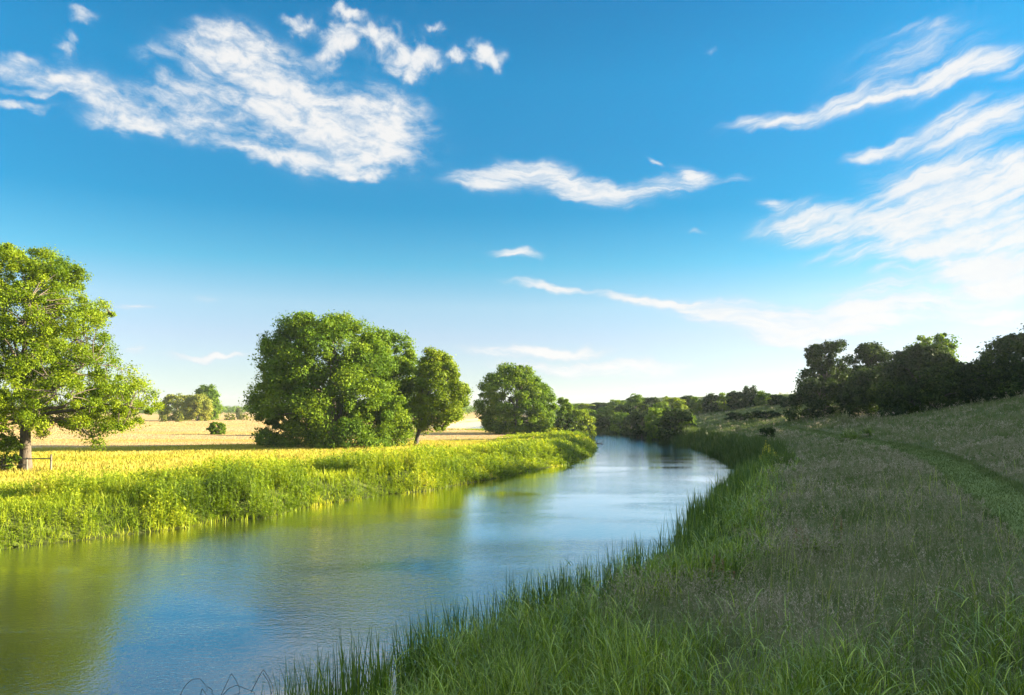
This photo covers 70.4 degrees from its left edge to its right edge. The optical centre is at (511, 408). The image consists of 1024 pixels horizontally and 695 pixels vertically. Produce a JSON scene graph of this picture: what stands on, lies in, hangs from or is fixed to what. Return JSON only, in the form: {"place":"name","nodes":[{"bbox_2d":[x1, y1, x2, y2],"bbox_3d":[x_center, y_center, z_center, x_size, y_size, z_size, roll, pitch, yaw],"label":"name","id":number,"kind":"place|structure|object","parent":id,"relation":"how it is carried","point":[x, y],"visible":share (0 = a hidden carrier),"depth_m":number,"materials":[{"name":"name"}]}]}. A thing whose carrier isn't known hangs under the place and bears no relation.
{"place":"outdoors","nodes":[
{"label":"outdoors","id":0,"kind":"place"},
{"bbox_2d":[0,439,510,489],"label":"golden grass","id":1,"kind":"structure","parent":0,"point":[173,456],"depth_m":65.02,"materials":[{"name":"yellow plant"}]},
{"bbox_2d":[0,421,738,694],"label":"river","id":2,"kind":"structure","parent":0,"point":[214,606],"depth_m":24.18,"materials":[{"name":"blue liquid"}]},
{"bbox_2d":[180,679,213,694],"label":"dead reed","id":3,"kind":"object","parent":2,"relation":"on","point":[201,690],"visible":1,"depth_m":12.59,"materials":[{"name":"grey plant"}]},
{"bbox_2d":[221,673,254,694],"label":"dead reed","id":4,"kind":"object","parent":2,"relation":"on","point":[233,686],"visible":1,"depth_m":12.60,"materials":[{"name":"grey plant"}]},
{"bbox_2d":[0,364,1023,694],"bbox_3d":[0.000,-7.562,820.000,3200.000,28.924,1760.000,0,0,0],"label":"ground","id":5,"kind":"structure","parent":0,"point":[188,438],"depth_m":20.81,"materials":[{"name":"green plant"}]},
{"bbox_2d":[0,427,25,470],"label":"elder bush","id":6,"kind":"object","parent":5,"relation":"on","point":[11,442],"visible":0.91,"depth_m":49.90,"materials":[{"name":"green plant"}]},
{"bbox_2d":[0,454,51,469],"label":"wooden fence","id":7,"kind":"object","parent":5,"relation":"on","point":[26,458],"visible":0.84,"depth_m":49.94,"materials":[{"name":"brown wood"}]},
{"bbox_2d":[0,242,164,470],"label":"ash tree","id":8,"kind":"object","parent":5,"relation":"on","point":[32,380],"visible":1,"depth_m":49.62,"materials":[{"name":"green plant"}]},
{"bbox_2d":[158,415,166,421],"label":"bush","id":9,"kind":"object","parent":5,"relation":"on","point":[162,420],"visible":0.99,"depth_m":239.55,"materials":[{"name":"green plant"}]},
{"bbox_2d":[157,393,195,420],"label":"tree","id":10,"kind":"object","parent":5,"relation":"on","point":[170,399],"visible":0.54,"depth_m":258.91,"materials":[{"name":"green plant"}]},
{"bbox_2d":[174,412,183,421],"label":"bush","id":11,"kind":"object","parent":5,"relation":"on","point":[179,419],"visible":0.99,"depth_m":237.64,"materials":[{"name":"green plant"}]},
{"bbox_2d":[180,393,213,420],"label":"tree","id":12,"kind":"object","parent":5,"relation":"on","point":[193,405],"visible":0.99,"depth_m":252.92,"materials":[{"name":"green plant"}]},
{"bbox_2d":[194,384,222,419],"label":"tree","id":13,"kind":"object","parent":5,"relation":"on","point":[210,392],"visible":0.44,"depth_m":273.65,"materials":[{"name":"green plant"}]},
{"bbox_2d":[206,422,226,434],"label":"bush","id":14,"kind":"object","parent":5,"relation":"on","point":[220,425],"visible":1,"depth_m":123.34,"materials":[{"name":"green plant"}]},
{"bbox_2d":[224,413,234,419],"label":"bush","id":15,"kind":"object","parent":5,"relation":"on","point":[232,417],"visible":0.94,"depth_m":269.51,"materials":[{"name":"green plant"}]},
{"bbox_2d":[235,407,242,419],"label":"willow tree","id":16,"kind":"object","parent":5,"relation":"on","point":[238,412],"visible":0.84,"depth_m":284.40,"materials":[{"name":"green plant"}]},
{"bbox_2d":[239,414,248,419],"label":"bush","id":17,"kind":"object","parent":5,"relation":"on","point":[242,415],"visible":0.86,"depth_m":271.57,"materials":[{"name":"green plant"}]},
{"bbox_2d":[2,421,508,446],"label":"field stubble","id":18,"kind":"object","parent":5,"relation":"on","point":[163,424],"visible":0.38,"depth_m":124.54,"materials":[{"name":"beige plant"}]},
{"bbox_2d":[251,670,272,693],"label":"dead reed","id":19,"kind":"object","parent":5,"relation":"on","point":[266,678],"visible":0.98,"depth_m":12.65,"materials":[{"name":"grey plant"}]},
{"bbox_2d":[0,404,524,413],"bbox_3d":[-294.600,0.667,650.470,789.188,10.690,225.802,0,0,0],"label":"distant wood","id":20,"kind":"object","parent":5,"relation":"on","point":[230,409],"visible":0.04,"depth_m":590.41,"materials":[{"name":"green plant"}]},
{"bbox_2d":[0,427,598,550],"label":"bank herbs","id":21,"kind":"object","parent":5,"relation":"on","point":[239,478],"visible":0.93,"depth_m":40.87,"materials":[{"name":"green plant"}]},
{"bbox_2d":[238,309,418,449],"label":"ash tree","id":22,"kind":"object","parent":5,"relation":"on","point":[294,379],"visible":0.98,"depth_m":78.28,"materials":[{"name":"green plant"}]},
{"bbox_2d":[358,326,421,441],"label":"ash tree","id":23,"kind":"object","parent":5,"relation":"on","point":[406,367],"visible":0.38,"depth_m":87.96,"materials":[{"name":"green plant"}]},
{"bbox_2d":[406,345,474,444],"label":"field maple","id":24,"kind":"object","parent":5,"relation":"on","point":[435,370],"visible":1,"depth_m":84.58,"materials":[{"name":"green plant"}]},
{"bbox_2d":[242,447,776,694],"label":"waterside reeds","id":25,"kind":"object","parent":5,"relation":"on","point":[695,517],"visible":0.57,"depth_m":14.90,"materials":[{"name":"green plant"}]},
{"bbox_2d":[472,361,561,433],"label":"oak tree","id":26,"kind":"object","parent":5,"relation":"on","point":[530,390],"visible":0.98,"depth_m":123.09,"materials":[{"name":"green plant"}]},
{"bbox_2d":[555,397,574,429],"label":"bush","id":27,"kind":"object","parent":5,"relation":"on","point":[567,406],"visible":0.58,"depth_m":135.44,"materials":[{"name":"green plant"}]},
{"bbox_2d":[554,415,577,431],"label":"bush","id":28,"kind":"object","parent":5,"relation":"on","point":[561,421],"visible":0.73,"depth_m":121.67,"materials":[{"name":"green plant"}]},
{"bbox_2d":[566,403,580,410],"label":"bush","id":29,"kind":"object","parent":5,"relation":"on","point":[575,406],"visible":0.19,"depth_m":233.48,"materials":[{"name":"green plant"}]},
{"bbox_2d":[566,407,597,438],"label":"bush","id":30,"kind":"object","parent":5,"relation":"on","point":[578,416],"visible":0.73,"depth_m":127.20,"materials":[{"name":"green plant"}]},
{"bbox_2d":[578,403,591,409],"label":"bush","id":31,"kind":"object","parent":5,"relation":"on","point":[581,406],"visible":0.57,"depth_m":223.82,"materials":[{"name":"green plant"}]},
{"bbox_2d":[584,409,598,421],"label":"bush","id":32,"kind":"object","parent":5,"relation":"on","point":[592,412],"visible":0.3,"depth_m":174.63,"materials":[{"name":"green plant"}]},
{"bbox_2d":[588,402,608,409],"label":"bush","id":33,"kind":"object","parent":5,"relation":"on","point":[600,404],"visible":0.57,"depth_m":203.51,"materials":[{"name":"green plant"}]},
{"bbox_2d":[595,414,613,427],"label":"bush","id":34,"kind":"object","parent":5,"relation":"on","point":[600,418],"visible":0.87,"depth_m":162.93,"materials":[{"name":"green plant"}]},
{"bbox_2d":[597,406,614,415],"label":"bush","id":35,"kind":"object","parent":5,"relation":"on","point":[605,410],"visible":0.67,"depth_m":180.82,"materials":[{"name":"green plant"}]},
{"bbox_2d":[607,399,626,410],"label":"bush","id":36,"kind":"object","parent":5,"relation":"on","point":[612,402],"visible":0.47,"depth_m":189.48,"materials":[{"name":"green plant"}]},
{"bbox_2d":[609,410,628,433],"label":"bush","id":37,"kind":"object","parent":5,"relation":"on","point":[618,417],"visible":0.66,"depth_m":156.21,"materials":[{"name":"green plant"}]},
{"bbox_2d":[613,404,636,414],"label":"bush","id":38,"kind":"object","parent":5,"relation":"on","point":[625,408],"visible":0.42,"depth_m":170.86,"materials":[{"name":"green plant"}]},
{"bbox_2d":[620,414,634,434],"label":"bush","id":39,"kind":"object","parent":5,"relation":"on","point":[624,431],"visible":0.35,"depth_m":149.68,"materials":[{"name":"green plant"}]},
{"bbox_2d":[624,393,648,413],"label":"bush","id":40,"kind":"object","parent":5,"relation":"on","point":[635,399],"visible":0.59,"depth_m":180.90,"materials":[{"name":"green plant"}]},
{"bbox_2d":[626,409,654,437],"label":"bush","id":41,"kind":"object","parent":5,"relation":"on","point":[637,419],"visible":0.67,"depth_m":138.18,"materials":[{"name":"green plant"}]},
{"bbox_2d":[643,421,657,437],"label":"bush","id":42,"kind":"object","parent":5,"relation":"on","point":[644,433],"visible":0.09,"depth_m":130.98,"materials":[{"name":"green plant"}]},
{"bbox_2d":[640,397,661,411],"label":"bush","id":43,"kind":"object","parent":5,"relation":"on","point":[651,400],"visible":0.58,"depth_m":177.62,"materials":[{"name":"green plant"}]},
{"bbox_2d":[643,406,671,439],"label":"bush","id":44,"kind":"object","parent":5,"relation":"on","point":[651,429],"visible":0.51,"depth_m":125.67,"materials":[{"name":"green plant"}]},
{"bbox_2d":[653,401,670,416],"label":"bush","id":45,"kind":"object","parent":5,"relation":"on","point":[661,405],"visible":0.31,"depth_m":159.14,"materials":[{"name":"green plant"}]},
{"bbox_2d":[660,396,687,409],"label":"bush","id":46,"kind":"object","parent":5,"relation":"on","point":[677,403],"visible":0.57,"depth_m":170.27,"materials":[{"name":"green plant"}]},
{"bbox_2d":[329,447,1023,694],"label":"lush grass","id":47,"kind":"structure","parent":5,"relation":"on","point":[517,682],"depth_m":9.38,"materials":[{"name":"green plant"}]},
{"bbox_2d":[656,408,697,439],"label":"bush","id":48,"kind":"object","parent":5,"relation":"on","point":[670,416],"visible":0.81,"depth_m":117.01,"materials":[{"name":"green plant"}]},
{"bbox_2d":[671,413,696,430],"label":"bush","id":49,"kind":"object","parent":5,"relation":"on","point":[683,423],"visible":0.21,"depth_m":123.54,"materials":[{"name":"green plant"}]},
{"bbox_2d":[679,395,692,407],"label":"bush","id":50,"kind":"object","parent":5,"relation":"on","point":[687,398],"visible":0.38,"depth_m":174.97,"materials":[{"name":"green plant"}]},
{"bbox_2d":[587,424,799,484],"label":"riverside growth","id":51,"kind":"object","parent":5,"relation":"on","point":[731,448],"visible":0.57,"depth_m":82.14,"materials":[{"name":"green plant"}]},
{"bbox_2d":[688,396,705,412],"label":"bush","id":52,"kind":"object","parent":5,"relation":"on","point":[696,404],"visible":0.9,"depth_m":164.00,"materials":[{"name":"green plant"}]},
{"bbox_2d":[701,393,718,411],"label":"bush","id":53,"kind":"object","parent":5,"relation":"on","point":[708,399],"visible":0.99,"depth_m":161.96,"materials":[{"name":"green plant"}]},
{"bbox_2d":[413,368,1023,694],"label":"seeding meadow","id":54,"kind":"structure","parent":5,"relation":"on","point":[858,472],"depth_m":17.71,"materials":[{"name":"green plant"}]},
{"bbox_2d":[716,392,731,409],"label":"bush","id":55,"kind":"object","parent":5,"relation":"on","point":[722,398],"visible":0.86,"depth_m":161.21,"materials":[{"name":"green plant"}]},
{"bbox_2d":[726,390,743,408],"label":"bush","id":56,"kind":"object","parent":5,"relation":"on","point":[734,401],"visible":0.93,"depth_m":158.82,"materials":[{"name":"green plant"}]},
{"bbox_2d":[724,412,752,420],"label":"bush","id":57,"kind":"object","parent":5,"relation":"on","point":[732,415],"visible":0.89,"depth_m":127.00,"materials":[{"name":"green plant"}]},
{"bbox_2d":[740,385,759,406],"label":"bush","id":58,"kind":"object","parent":5,"relation":"on","point":[747,393],"visible":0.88,"depth_m":157.21,"materials":[{"name":"green plant"}]},
{"bbox_2d":[751,390,773,405],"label":"bush","id":59,"kind":"object","parent":5,"relation":"on","point":[762,396],"visible":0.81,"depth_m":154.97,"materials":[{"name":"green plant"}]},
{"bbox_2d":[754,456,776,469],"bbox_3d":[16.138,3.597,46.011,1.749,1.303,1.463,0,0,12],"label":"leafy weed","id":60,"kind":"object","parent":5,"relation":"on","point":[766,462],"visible":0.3,"depth_m":45.98,"materials":[{"name":"green plant"}]},
{"bbox_2d":[750,410,781,418],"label":"bush","id":61,"kind":"object","parent":5,"relation":"on","point":[757,414],"visible":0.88,"depth_m":120.62,"materials":[{"name":"green plant"}]},
{"bbox_2d":[759,440,774,460],"bbox_3d":[19.384,3.490,55.022,1.601,2.183,1.403,0,0,0],"label":"flowering weed","id":62,"kind":"object","parent":5,"relation":"on","point":[767,453],"visible":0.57,"depth_m":55.00,"materials":[{"name":"green plant"}]},
{"bbox_2d":[759,427,775,436],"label":"bush","id":63,"kind":"object","parent":5,"relation":"on","point":[768,430],"visible":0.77,"depth_m":84.70,"materials":[{"name":"green plant"}]},
{"bbox_2d":[767,394,785,404],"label":"bush","id":64,"kind":"object","parent":5,"relation":"on","point":[775,398],"visible":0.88,"depth_m":149.04,"materials":[{"name":"green plant"}]},
{"bbox_2d":[780,397,792,407],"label":"bush","id":65,"kind":"object","parent":5,"relation":"on","point":[784,404],"visible":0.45,"depth_m":138.06,"materials":[{"name":"green plant"}]},
{"bbox_2d":[791,525,808,553],"bbox_3d":[7.206,3.317,18.212,0.507,0.758,0.533,0,0,33],"label":"dock plant","id":66,"kind":"object","parent":5,"relation":"on","point":[798,535],"visible":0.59,"depth_m":18.23,"materials":[{"name":"green plant"}]},
{"bbox_2d":[782,376,859,420],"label":"hawthorn bush","id":67,"kind":"object","parent":5,"relation":"on","point":[809,389],"visible":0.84,"depth_m":102.29,"materials":[{"name":"green plant"}]},
{"bbox_2d":[809,536,836,554],"bbox_3d":[7.652,3.364,17.966,0.819,0.522,0.666,0,0,-39],"label":"leafy weed","id":68,"kind":"object","parent":5,"relation":"on","point":[815,544],"visible":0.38,"depth_m":17.93,"materials":[{"name":"green plant"}]},
{"bbox_2d":[792,339,855,410],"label":"ash tree","id":69,"kind":"object","parent":5,"relation":"on","point":[815,356],"visible":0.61,"depth_m":106.78,"materials":[{"name":"green plant"}]},
{"bbox_2d":[830,516,843,543],"bbox_3d":[8.499,3.176,18.865,0.408,0.795,0.440,0,0,0],"label":"dock plant","id":70,"kind":"object","parent":5,"relation":"on","point":[841,528],"visible":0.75,"depth_m":18.84,"materials":[{"name":"green plant"}]},
{"bbox_2d":[836,412,849,424],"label":"seeding weed","id":71,"kind":"object","parent":5,"relation":"on","point":[847,421],"visible":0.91,"depth_m":83.86,"materials":[{"name":"green plant"}]},
{"bbox_2d":[842,363,886,418],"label":"hawthorn bush","id":72,"kind":"object","parent":5,"relation":"on","point":[857,390],"visible":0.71,"depth_m":90.92,"materials":[{"name":"green plant"}]},
{"bbox_2d":[859,425,874,436],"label":"seeding weed","id":73,"kind":"object","parent":5,"relation":"on","point":[867,431],"visible":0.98,"depth_m":65.86,"materials":[{"name":"green plant"}]},
{"bbox_2d":[842,341,892,409],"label":"ash tree","id":74,"kind":"object","parent":5,"relation":"on","point":[870,354],"visible":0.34,"depth_m":99.07,"materials":[{"name":"green plant"}]},
{"bbox_2d":[871,342,976,418],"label":"oak tree","id":75,"kind":"object","parent":5,"relation":"on","point":[911,372],"visible":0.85,"depth_m":82.81,"materials":[{"name":"green plant"}]},
{"bbox_2d":[910,332,965,389],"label":"ash tree","id":76,"kind":"object","parent":5,"relation":"on","point":[943,340],"visible":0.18,"depth_m":94.87,"materials":[{"name":"green plant"}]},
{"bbox_2d":[942,362,983,403],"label":"bramble bush","id":77,"kind":"object","parent":5,"relation":"on","point":[952,396],"visible":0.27,"depth_m":82.92,"materials":[{"name":"green plant"}]},
{"bbox_2d":[960,323,1023,401],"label":"oak tree","id":78,"kind":"object","parent":5,"relation":"on","point":[999,377],"visible":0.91,"depth_m":80.62,"materials":[{"name":"green plant"}]},
{"bbox_2d":[0,0,1023,409],"label":"sky","id":79,"kind":"structure","parent":0,"point":[608,199],"materials":[{"name":"blue"}]},
{"bbox_2d":[780,427,1023,545],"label":"path","id":80,"kind":"structure","parent":0,"point":[998,507],"depth_m":24.02,"materials":[{"name":"green plant"}]},
{"bbox_2d":[839,428,859,440],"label":"seeding weed","id":81,"kind":"object","parent":80,"relation":"on","point":[845,436],"visible":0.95,"depth_m":65.81,"materials":[{"name":"green plant"}]}
]}

